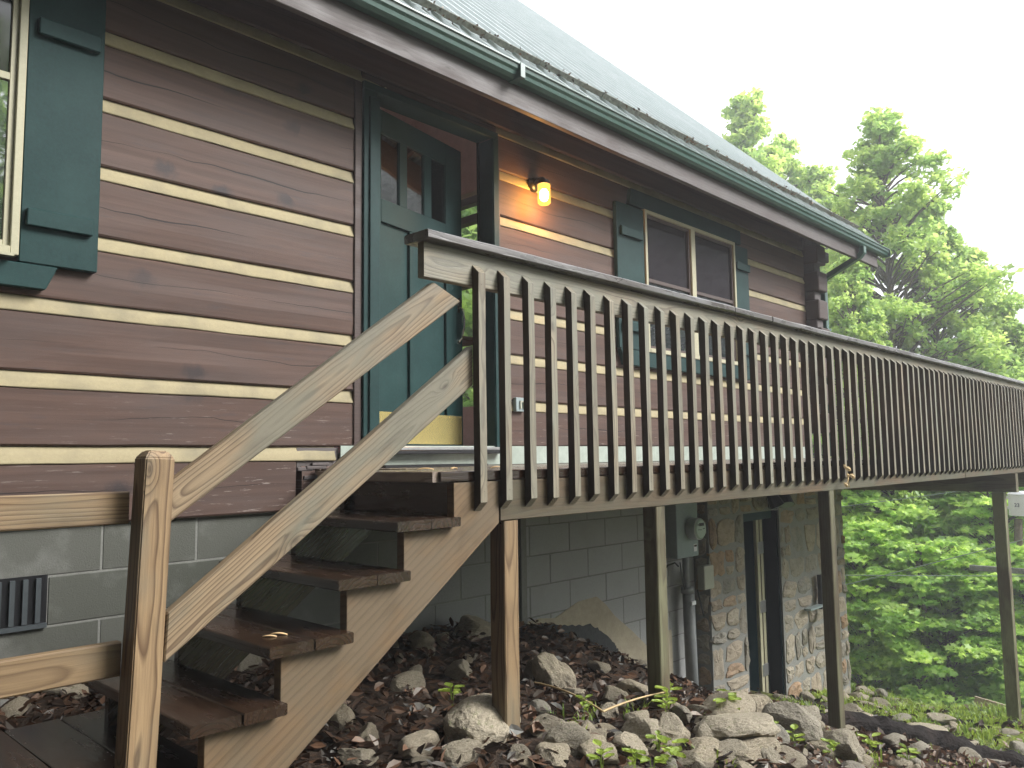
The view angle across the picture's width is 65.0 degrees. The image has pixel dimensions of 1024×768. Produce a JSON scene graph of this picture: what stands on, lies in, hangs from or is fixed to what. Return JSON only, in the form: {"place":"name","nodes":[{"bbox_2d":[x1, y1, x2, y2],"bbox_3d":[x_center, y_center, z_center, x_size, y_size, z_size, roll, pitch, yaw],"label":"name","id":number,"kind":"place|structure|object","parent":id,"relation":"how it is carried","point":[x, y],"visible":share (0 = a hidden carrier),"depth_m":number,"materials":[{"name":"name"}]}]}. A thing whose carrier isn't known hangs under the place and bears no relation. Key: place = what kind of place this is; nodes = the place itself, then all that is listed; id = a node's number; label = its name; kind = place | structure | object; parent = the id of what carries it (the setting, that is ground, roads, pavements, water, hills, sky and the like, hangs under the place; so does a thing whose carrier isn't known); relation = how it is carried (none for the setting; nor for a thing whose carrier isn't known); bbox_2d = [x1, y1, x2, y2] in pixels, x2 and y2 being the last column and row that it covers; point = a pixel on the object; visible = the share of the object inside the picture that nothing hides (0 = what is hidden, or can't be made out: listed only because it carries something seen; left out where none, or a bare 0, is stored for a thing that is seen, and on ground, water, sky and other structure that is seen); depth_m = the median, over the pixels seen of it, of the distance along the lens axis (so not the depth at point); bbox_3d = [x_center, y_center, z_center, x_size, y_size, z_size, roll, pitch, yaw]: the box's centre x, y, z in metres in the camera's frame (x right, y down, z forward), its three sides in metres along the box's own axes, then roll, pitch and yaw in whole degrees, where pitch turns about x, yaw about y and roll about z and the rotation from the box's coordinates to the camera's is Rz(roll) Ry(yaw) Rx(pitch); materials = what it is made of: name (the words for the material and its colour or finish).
{"place":"outdoors","nodes":[
{"label":"outdoors","id":0,"kind":"place"},
{"bbox_2d":[0,617,1023,767],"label":"ground","id":1,"kind":"structure","parent":0,"point":[435,718],"depth_m":4.18,"materials":[{"name":"brown plant"}]},
{"bbox_2d":[0,696,31,722],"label":"rock","id":2,"kind":"object","parent":1,"relation":"on","point":[11,708],"visible":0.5,"depth_m":3.38,"materials":[{"name":"stone"}]},
{"bbox_2d":[42,684,90,700],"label":"rock","id":3,"kind":"object","parent":1,"relation":"on","point":[77,688],"visible":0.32,"depth_m":3.64,"materials":[{"name":"stone"}]},
{"bbox_2d":[0,450,174,767],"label":"walkway railing","id":4,"kind":"object","parent":1,"relation":"on","point":[138,664],"visible":1,"depth_m":2.31,"materials":[{"name":"brown wood"}]},
{"bbox_2d":[0,709,197,767],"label":"walkway platform","id":5,"kind":"structure","parent":1,"relation":"on","point":[86,740],"depth_m":2.71,"materials":[{"name":"brown wood"}]},
{"bbox_2d":[237,653,261,679],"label":"rock","id":6,"kind":"object","parent":1,"relation":"on","point":[250,659],"visible":0.44,"depth_m":4.15,"materials":[{"name":"stone"}]},
{"bbox_2d":[84,283,498,767],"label":"wooden stairs","id":7,"kind":"structure","parent":1,"relation":"on","point":[213,637],"depth_m":2.83,"materials":[{"name":"brown wood"}]},
{"bbox_2d":[324,703,356,730],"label":"rock","id":8,"kind":"object","parent":1,"relation":"on","point":[343,712],"visible":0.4,"depth_m":3.56,"materials":[{"name":"stone"}]},
{"bbox_2d":[337,748,378,767],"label":"rock","id":9,"kind":"object","parent":1,"relation":"on","point":[360,753],"visible":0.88,"depth_m":3.05,"materials":[{"name":"stone"}]},
{"bbox_2d":[357,722,378,743],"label":"rock","id":10,"kind":"object","parent":1,"relation":"on","point":[366,730],"visible":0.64,"depth_m":3.35,"materials":[{"name":"stone"}]},
{"bbox_2d":[390,670,425,692],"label":"rock","id":11,"kind":"object","parent":1,"relation":"on","point":[412,678],"visible":0.67,"depth_m":4.22,"materials":[{"name":"stone"}]},
{"bbox_2d":[398,729,440,758],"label":"rock","id":12,"kind":"object","parent":1,"relation":"on","point":[415,740],"visible":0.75,"depth_m":3.20,"materials":[{"name":"stone"}]},
{"bbox_2d":[408,631,434,650],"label":"rock","id":13,"kind":"object","parent":1,"relation":"on","point":[419,639],"visible":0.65,"depth_m":4.92,"materials":[{"name":"stone"}]},
{"bbox_2d":[0,0,890,698],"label":"log cabin","id":14,"kind":"object","parent":1,"relation":"on","point":[214,214],"visible":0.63,"depth_m":5.15,"materials":[{"name":"brown paint"}]},
{"bbox_2d":[0,0,105,290],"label":"window","id":15,"kind":"structure","parent":14,"relation":"in","point":[52,52],"depth_m":3.94,"materials":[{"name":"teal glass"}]},
{"bbox_2d":[380,109,464,445],"bbox_3d":[-0.664,-0.728,5.878,0.112,2.350,1.050,-4,-6,32],"label":"door","id":16,"kind":"structure","parent":14,"relation":"in","point":[420,174],"depth_m":5.88,"materials":[{"name":"green paint"}]},
{"bbox_2d":[513,397,523,411],"bbox_3d":[0.061,0.162,6.288,0.045,0.110,0.110,-6,-7,43],"label":"wall outlet","id":17,"kind":"object","parent":14,"relation":"attached to","point":[518,404],"depth_m":6.26,"materials":[{"name":"white plastic"}]},
{"bbox_2d":[528,177,550,205],"bbox_3d":[0.231,-1.579,6.545,0.122,0.265,0.218,3,-7,-36],"label":"wall lamp","id":18,"kind":"object","parent":14,"relation":"attached to","point":[541,185],"visible":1,"depth_m":6.47,"materials":[{"name":"yellow glass"}]},
{"bbox_2d":[613,188,749,380],"bbox_3d":[1.829,-0.951,8.248,0.087,1.690,2.520,-6,-7,43],"label":"window","id":19,"kind":"structure","parent":14,"relation":"in","point":[661,244],"depth_m":8.11,"materials":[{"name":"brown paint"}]},
{"bbox_2d":[665,503,713,686],"bbox_3d":[1.688,2.120,7.654,0.282,2.241,0.598,-6,-7,43],"label":"electric meter","id":20,"kind":"object","parent":14,"relation":"attached to","point":[685,529],"visible":0.91,"depth_m":7.63,"materials":[{"name":"grey metal"}]},
{"bbox_2d":[743,510,784,693],"bbox_3d":[2.779,2.523,8.834,0.180,2.225,1.105,-6,-7,43],"label":"basement door","id":21,"kind":"structure","parent":14,"relation":"in","point":[764,624],"depth_m":8.89,"materials":[{"name":"green paint"}]},
{"bbox_2d":[767,494,794,508],"bbox_3d":[2.923,1.266,8.783,0.224,0.212,0.415,-6,-7,43],"label":"flood light","id":22,"kind":"object","parent":14,"relation":"attached to","point":[781,501],"visible":0.86,"depth_m":8.66,"materials":[{"name":"black plastic"}]},
{"bbox_2d":[804,574,822,610],"bbox_3d":[3.600,2.568,9.364,0.190,0.630,0.480,-6,-7,43],"label":"wall bracket","id":23,"kind":"object","parent":14,"relation":"attached to","point":[819,605],"depth_m":9.51,"materials":[{"name":"grey metal"}]},
{"bbox_2d":[438,682,464,705],"bbox_3d":[-0.298,1.550,4.000,0.114,0.117,0.113,-2,-5,14],"label":"seedling","id":24,"kind":"object","parent":1,"relation":"on","point":[455,691],"visible":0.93,"depth_m":3.99,"materials":[{"name":"green plant"}]},
{"bbox_2d":[444,659,471,681],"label":"rock","id":25,"kind":"object","parent":1,"relation":"on","point":[459,669],"visible":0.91,"depth_m":4.55,"materials":[{"name":"stone"}]},
{"bbox_2d":[440,738,481,767],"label":"rock","id":26,"kind":"object","parent":1,"relation":"on","point":[464,748],"visible":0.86,"depth_m":3.08,"materials":[{"name":"stone"}]},
{"bbox_2d":[461,206,476,406],"bbox_3d":[1.305,-0.275,26.485,11.714,17.541,10.423,-6,-7,43],"label":"woodland tree","id":27,"kind":"object","parent":1,"relation":"on","point":[467,304],"visible":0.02,"depth_m":24.49,"materials":[{"name":"green plant"}]},
{"bbox_2d":[454,614,490,639],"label":"rock","id":28,"kind":"object","parent":1,"relation":"on","point":[475,625],"visible":0.73,"depth_m":5.37,"materials":[{"name":"stone"}]},
{"bbox_2d":[443,693,520,748],"bbox_3d":[-0.135,1.457,3.409,0.313,0.254,0.410,-10,-8,21],"label":"boulder","id":29,"kind":"object","parent":1,"relation":"on","point":[477,717],"visible":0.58,"depth_m":3.28,"materials":[{"name":"stone"}]},
{"bbox_2d":[509,744,531,758],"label":"rock","id":30,"kind":"object","parent":1,"relation":"on","point":[518,748],"visible":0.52,"depth_m":3.13,"materials":[{"name":"stone"}]},
{"bbox_2d":[508,755,534,767],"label":"rock","id":31,"kind":"object","parent":1,"relation":"on","point":[527,762],"visible":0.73,"depth_m":3.06,"materials":[{"name":"stone"}]},
{"bbox_2d":[523,659,538,685],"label":"rock","id":32,"kind":"object","parent":1,"relation":"on","point":[527,673],"visible":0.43,"depth_m":4.73,"materials":[{"name":"stone"}]},
{"bbox_2d":[527,699,550,720],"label":"rock","id":33,"kind":"object","parent":1,"relation":"on","point":[536,704],"visible":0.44,"depth_m":3.91,"materials":[{"name":"stone"}]},
{"bbox_2d":[528,713,566,737],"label":"rock","id":34,"kind":"object","parent":1,"relation":"on","point":[548,722],"visible":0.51,"depth_m":3.41,"materials":[{"name":"stone"}]},
{"bbox_2d":[535,742,570,767],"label":"rock","id":35,"kind":"object","parent":1,"relation":"on","point":[555,758],"visible":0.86,"depth_m":3.10,"materials":[{"name":"stone"}]},
{"bbox_2d":[532,652,575,691],"bbox_3d":[0.232,1.710,4.686,0.283,0.276,0.162,-5,7,39],"label":"rock","id":36,"kind":"object","parent":1,"relation":"on","point":[550,669],"visible":0.7,"depth_m":4.64,"materials":[{"name":"stone"}]},
{"bbox_2d":[544,723,590,756],"bbox_3d":[0.223,1.449,3.227,0.206,0.161,0.100,0,5,-13],"label":"rock","id":37,"kind":"object","parent":1,"relation":"on","point":[573,736],"visible":0.54,"depth_m":3.19,"materials":[{"name":"stone"}]},
{"bbox_2d":[561,687,585,703],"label":"rock","id":38,"kind":"object","parent":1,"relation":"on","point":[577,691],"visible":0.53,"depth_m":4.36,"materials":[{"name":"stone"}]},
{"bbox_2d":[578,734,606,764],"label":"rock","id":39,"kind":"object","parent":1,"relation":"on","point":[589,746],"visible":0.52,"depth_m":3.19,"materials":[{"name":"stone"}]},
{"bbox_2d":[587,660,610,673],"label":"rock","id":40,"kind":"object","parent":1,"relation":"on","point":[594,665],"visible":0.85,"depth_m":5.46,"materials":[{"name":"stone"}]},
{"bbox_2d":[534,682,665,712],"bbox_3d":[0.440,1.596,4.220,0.461,0.032,0.580,3,-7,-38],"label":"dry stalk","id":41,"kind":"object","parent":1,"relation":"on","point":[598,708],"visible":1,"depth_m":4.02,"materials":[{"name":"beige plant"}]},
{"bbox_2d":[586,739,614,764],"bbox_3d":[0.334,1.447,3.098,0.088,0.118,0.100,-6,-7,43],"label":"seedling","id":42,"kind":"object","parent":1,"relation":"on","point":[600,751],"visible":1,"depth_m":3.11,"materials":[{"name":"green plant"}]},
{"bbox_2d":[595,741,619,764],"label":"rock","id":43,"kind":"object","parent":1,"relation":"on","point":[613,759],"visible":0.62,"depth_m":3.20,"materials":[{"name":"stone"}]},
{"bbox_2d":[599,702,618,722],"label":"rock","id":44,"kind":"object","parent":1,"relation":"on","point":[611,713],"visible":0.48,"depth_m":3.98,"materials":[{"name":"stone"}]},
{"bbox_2d":[600,685,629,705],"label":"rock","id":45,"kind":"object","parent":1,"relation":"on","point":[611,693],"visible":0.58,"depth_m":4.27,"materials":[{"name":"stone"}]},
{"bbox_2d":[612,731,648,759],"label":"rock","id":46,"kind":"object","parent":1,"relation":"on","point":[624,739],"visible":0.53,"depth_m":3.40,"materials":[{"name":"stone"}]},
{"bbox_2d":[616,679,647,705],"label":"rock","id":47,"kind":"object","parent":1,"relation":"on","point":[632,686],"visible":0.54,"depth_m":4.35,"materials":[{"name":"stone"}]},
{"bbox_2d":[622,748,645,767],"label":"seedling","id":48,"kind":"object","parent":1,"relation":"on","point":[636,755],"visible":1,"depth_m":3.18,"materials":[{"name":"green plant"}]},
{"bbox_2d":[624,710,648,720],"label":"rock","id":49,"kind":"object","parent":1,"relation":"on","point":[642,713],"visible":0.37,"depth_m":3.90,"materials":[{"name":"stone"}]},
{"bbox_2d":[621,716,659,749],"bbox_3d":[0.594,1.599,3.682,0.183,0.176,0.179,-3,-6,26],"label":"rock","id":50,"kind":"object","parent":1,"relation":"on","point":[640,727],"visible":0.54,"depth_m":3.62,"materials":[{"name":"stone"}]},
{"bbox_2d":[640,756,667,767],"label":"seedling","id":51,"kind":"object","parent":1,"relation":"on","point":[660,759],"visible":0.96,"depth_m":3.25,"materials":[{"name":"green plant"}]},
{"bbox_2d":[654,685,681,708],"bbox_3d":[0.792,1.611,4.088,0.111,0.150,0.126,4,-7,-43],"label":"seedling","id":52,"kind":"object","parent":1,"relation":"on","point":[666,694],"visible":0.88,"depth_m":4.10,"materials":[{"name":"green plant"}]},
{"bbox_2d":[315,229,1023,741],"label":"raised deck","id":53,"kind":"structure","parent":1,"relation":"on","point":[941,425],"depth_m":4.49,"materials":[{"name":"brown wood"}]},
{"bbox_2d":[381,464,487,467],"bbox_3d":[-0.594,0.528,5.187,0.392,0.014,0.850,-6,-7,43],"label":"door mat","id":54,"kind":"object","parent":53,"relation":"on","point":[418,465],"depth_m":5.00,"materials":[{"name":"black plastic"}]},
{"bbox_2d":[658,712,683,747],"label":"rock","id":55,"kind":"object","parent":1,"relation":"on","point":[669,721],"visible":0.59,"depth_m":3.67,"materials":[{"name":"stone"}]},
{"bbox_2d":[656,734,688,759],"bbox_3d":[0.683,1.581,3.407,0.123,0.166,0.140,-1,-5,0],"label":"seedling","id":56,"kind":"object","parent":1,"relation":"on","point":[672,750],"visible":0.94,"depth_m":3.40,"materials":[{"name":"green plant"}]},
{"bbox_2d":[658,720,690,742],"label":"rock","id":57,"kind":"object","parent":1,"relation":"on","point":[685,734],"visible":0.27,"depth_m":3.65,"materials":[{"name":"stone"}]},
{"bbox_2d":[671,705,691,724],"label":"rock","id":58,"kind":"object","parent":1,"relation":"on","point":[679,711],"visible":0.65,"depth_m":3.93,"materials":[{"name":"stone"}]},
{"bbox_2d":[675,750,706,767],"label":"rock","id":59,"kind":"object","parent":1,"relation":"on","point":[692,757],"visible":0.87,"depth_m":3.49,"materials":[{"name":"stone"}]},
{"bbox_2d":[681,736,722,763],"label":"rock","id":60,"kind":"object","parent":1,"relation":"on","point":[708,753],"visible":0.58,"depth_m":3.59,"materials":[{"name":"stone"}]},
{"bbox_2d":[695,721,713,737],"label":"rock","id":61,"kind":"object","parent":1,"relation":"on","point":[703,729],"visible":0.48,"depth_m":3.72,"materials":[{"name":"stone"}]},
{"bbox_2d":[702,691,755,714],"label":"rock","id":62,"kind":"object","parent":1,"relation":"on","point":[746,703],"visible":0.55,"depth_m":4.10,"materials":[{"name":"stone"}]},
{"bbox_2d":[715,738,747,764],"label":"rock","id":63,"kind":"object","parent":1,"relation":"on","point":[726,746],"visible":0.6,"depth_m":3.61,"materials":[{"name":"stone"}]},
{"bbox_2d":[692,711,780,740],"bbox_3d":[1.092,1.661,3.863,0.481,0.160,0.350,3,-14,-34],"label":"rock","id":64,"kind":"object","parent":1,"relation":"on","point":[741,725],"visible":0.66,"depth_m":3.74,"materials":[{"name":"stone"}]},
{"bbox_2d":[735,736,780,765],"bbox_3d":[1.088,1.700,3.721,0.351,0.131,0.200,5,-10,-45],"label":"rock","id":65,"kind":"object","parent":1,"relation":"on","point":[755,745],"visible":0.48,"depth_m":3.65,"materials":[{"name":"stone"}]},
{"bbox_2d":[749,694,769,712],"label":"boulder","id":66,"kind":"object","parent":1,"relation":"on","point":[761,702],"visible":0.14,"depth_m":4.98,"materials":[{"name":"stone"}]},
{"bbox_2d":[720,86,824,247],"bbox_3d":[10.642,-0.050,34.169,9.942,26.149,10.881,-6,-7,43],"label":"poplar tree","id":67,"kind":"object","parent":1,"relation":"on","point":[747,128],"visible":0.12,"depth_m":35.12,"materials":[{"name":"green plant"}]},
{"bbox_2d":[766,746,784,765],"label":"rock","id":68,"kind":"object","parent":1,"relation":"on","point":[774,756],"visible":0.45,"depth_m":3.67,"materials":[{"name":"stone"}]},
{"bbox_2d":[544,681,1023,767],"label":"grass","id":69,"kind":"structure","parent":1,"relation":"on","point":[962,711],"depth_m":8.42,"materials":[{"name":"green plant"}]},
{"bbox_2d":[761,701,823,747],"bbox_3d":[1.619,2.013,4.675,0.216,0.278,0.412,-4,-3,-31],"label":"boulder","id":70,"kind":"object","parent":1,"relation":"on","point":[786,714],"visible":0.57,"depth_m":4.60,"materials":[{"name":"stone"}]},
{"bbox_2d":[777,742,807,767],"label":"rock","id":71,"kind":"object","parent":1,"relation":"on","point":[800,761],"visible":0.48,"depth_m":3.69,"materials":[{"name":"stone"}]},
{"bbox_2d":[762,131,825,247],"bbox_3d":[12.401,0.484,36.256,9.888,24.035,10.186,1,-6,-15],"label":"poplar tree","id":72,"kind":"object","parent":1,"relation":"on","point":[795,172],"visible":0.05,"depth_m":36.46,"materials":[{"name":"green plant"}]},
{"bbox_2d":[805,740,835,756],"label":"rock","id":73,"kind":"object","parent":1,"relation":"on","point":[816,745],"visible":0.5,"depth_m":4.45,"materials":[{"name":"stone"}]},
{"bbox_2d":[799,164,878,392],"bbox_3d":[12.606,1.160,31.422,7.348,20.302,7.319,-6,-7,43],"label":"poplar tree","id":74,"kind":"object","parent":1,"relation":"on","point":[815,173],"visible":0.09,"depth_m":32.18,"materials":[{"name":"green plant"}]},
{"bbox_2d":[823,728,865,762],"bbox_3d":[1.825,2.045,4.517,0.204,0.225,0.302,7,-8,-24],"label":"rock","id":75,"kind":"object","parent":1,"relation":"on","point":[849,747],"visible":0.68,"depth_m":4.42,"materials":[{"name":"stone"}]},
{"bbox_2d":[813,255,973,614],"bbox_3d":[9.565,2.513,21.781,5.546,12.380,5.765,-6,-7,43],"label":"poplar tree","id":76,"kind":"object","parent":1,"relation":"on","point":[853,298],"visible":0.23,"depth_m":21.83,"materials":[{"name":"green plant"}]},
{"bbox_2d":[882,733,906,753],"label":"rock","id":77,"kind":"object","parent":1,"relation":"on","point":[889,740],"visible":0.65,"depth_m":5.68,"materials":[{"name":"stone"}]},
{"bbox_2d":[842,515,958,701],"bbox_3d":[8.610,5.801,19.348,4.794,5.186,4.672,-6,-7,43],"label":"maple tree","id":78,"kind":"object","parent":1,"relation":"on","point":[866,542],"visible":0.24,"depth_m":18.48,"materials":[{"name":"green plant"}]},
{"bbox_2d":[812,422,988,689],"bbox_3d":[8.839,5.001,22.988,10.276,7.947,9.844,-6,-7,43],"label":"maple tree","id":79,"kind":"object","parent":1,"relation":"on","point":[853,553],"visible":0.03,"depth_m":19.43,"materials":[{"name":"green plant"}]},
{"bbox_2d":[896,743,920,759],"bbox_3d":[2.446,2.319,4.965,0.145,0.161,0.104,-1,-5,5],"label":"seedling","id":80,"kind":"object","parent":1,"relation":"on","point":[904,749],"visible":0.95,"depth_m":4.97,"materials":[{"name":"green plant"}]},
{"bbox_2d":[810,106,1023,542],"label":"poplar tree","id":81,"kind":"object","parent":1,"relation":"on","point":[893,225],"visible":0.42,"depth_m":23.92,"materials":[{"name":"green plant"}]},
{"bbox_2d":[907,740,928,758],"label":"rock","id":82,"kind":"object","parent":1,"relation":"on","point":[920,746],"visible":0.59,"depth_m":5.53,"materials":[{"name":"stone"}]},
{"bbox_2d":[820,710,1023,767],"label":"fallen log","id":83,"kind":"object","parent":1,"relation":"on","point":[927,735],"visible":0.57,"depth_m":6.13,"materials":[{"name":"brown wood"}]},
{"bbox_2d":[915,544,929,692],"bbox_3d":[9.193,6.103,17.871,0.389,5.020,0.346,-6,-7,43],"label":"bare tree","id":84,"kind":"object","parent":1,"relation":"on","point":[925,640],"visible":0.16,"depth_m":17.85,"materials":[{"name":"brown plant"}]},
{"bbox_2d":[907,722,947,730],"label":"rock","id":85,"kind":"object","parent":1,"relation":"on","point":[934,726],"visible":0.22,"depth_m":6.90,"materials":[{"name":"stone"}]},
{"bbox_2d":[838,445,1023,697],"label":"maple tree","id":86,"kind":"object","parent":1,"relation":"on","point":[891,505],"visible":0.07,"depth_m":19.95,"materials":[{"name":"green plant"}]},
{"bbox_2d":[846,539,1023,584],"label":"power cable","id":87,"kind":"object","parent":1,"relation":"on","point":[930,563],"visible":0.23,"depth_m":13.85,"materials":[{"name":"black rubber"}]},
{"bbox_2d":[847,536,1023,708],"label":"maple tree","id":88,"kind":"object","parent":1,"relation":"on","point":[915,651],"visible":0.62,"depth_m":17.35,"materials":[{"name":"green plant"}]},
{"bbox_2d":[852,487,1023,706],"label":"maple tree","id":89,"kind":"object","parent":1,"relation":"on","point":[967,504],"visible":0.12,"depth_m":18.81,"materials":[{"name":"green plant"}]},
{"bbox_2d":[927,712,956,723],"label":"rock","id":90,"kind":"object","parent":1,"relation":"on","point":[941,717],"visible":0.74,"depth_m":8.31,"materials":[{"name":"stone"}]},
{"bbox_2d":[893,193,1023,519],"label":"poplar tree","id":91,"kind":"object","parent":1,"relation":"on","point":[926,276],"visible":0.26,"depth_m":24.45,"materials":[{"name":"green plant"}]},
{"bbox_2d":[915,245,1023,605],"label":"poplar tree","id":92,"kind":"object","parent":1,"relation":"on","point":[981,255],"visible":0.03,"depth_m":25.88,"materials":[{"name":"green plant"}]},
{"bbox_2d":[944,543,1023,703],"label":"maple tree","id":93,"kind":"object","parent":1,"relation":"on","point":[984,680],"visible":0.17,"depth_m":17.32,"materials":[{"name":"green plant"}]},
{"bbox_2d":[964,294,1023,376],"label":"poplar tree","id":94,"kind":"object","parent":1,"relation":"on","point":[1014,330],"visible":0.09,"depth_m":24.60,"materials":[{"name":"green plant"}]},
{"bbox_2d":[969,565,1023,573],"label":"utility pole","id":95,"kind":"object","parent":1,"relation":"on","point":[993,569],"visible":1,"depth_m":16.17,"materials":[{"name":"wood"}]},
{"bbox_2d":[1009,740,1023,754],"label":"rock","id":96,"kind":"object","parent":1,"relation":"on","point":[1015,745],"visible":0.46,"depth_m":7.18,"materials":[{"name":"stone"}]},
{"bbox_2d":[1014,519,1023,603],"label":"bare tree","id":97,"kind":"object","parent":1,"relation":"on","point":[1018,529],"visible":0.35,"depth_m":18.39,"materials":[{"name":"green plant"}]},
{"bbox_2d":[519,0,1023,355],"label":"sky","id":98,"kind":"structure","parent":0,"point":[954,69],"materials":[{"name":"white"}]},
{"bbox_2d":[845,575,1023,576],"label":"power cable","id":99,"kind":"object","parent":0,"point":[928,575],"visible":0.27,"depth_m":14.28,"materials":[{"name":"black rubber"}]},
{"bbox_2d":[1006,491,1023,515],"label":"transformer","id":100,"kind":"object","parent":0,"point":[1015,506],"visible":0.88,"depth_m":15.90,"materials":[{"name":"white metal"}]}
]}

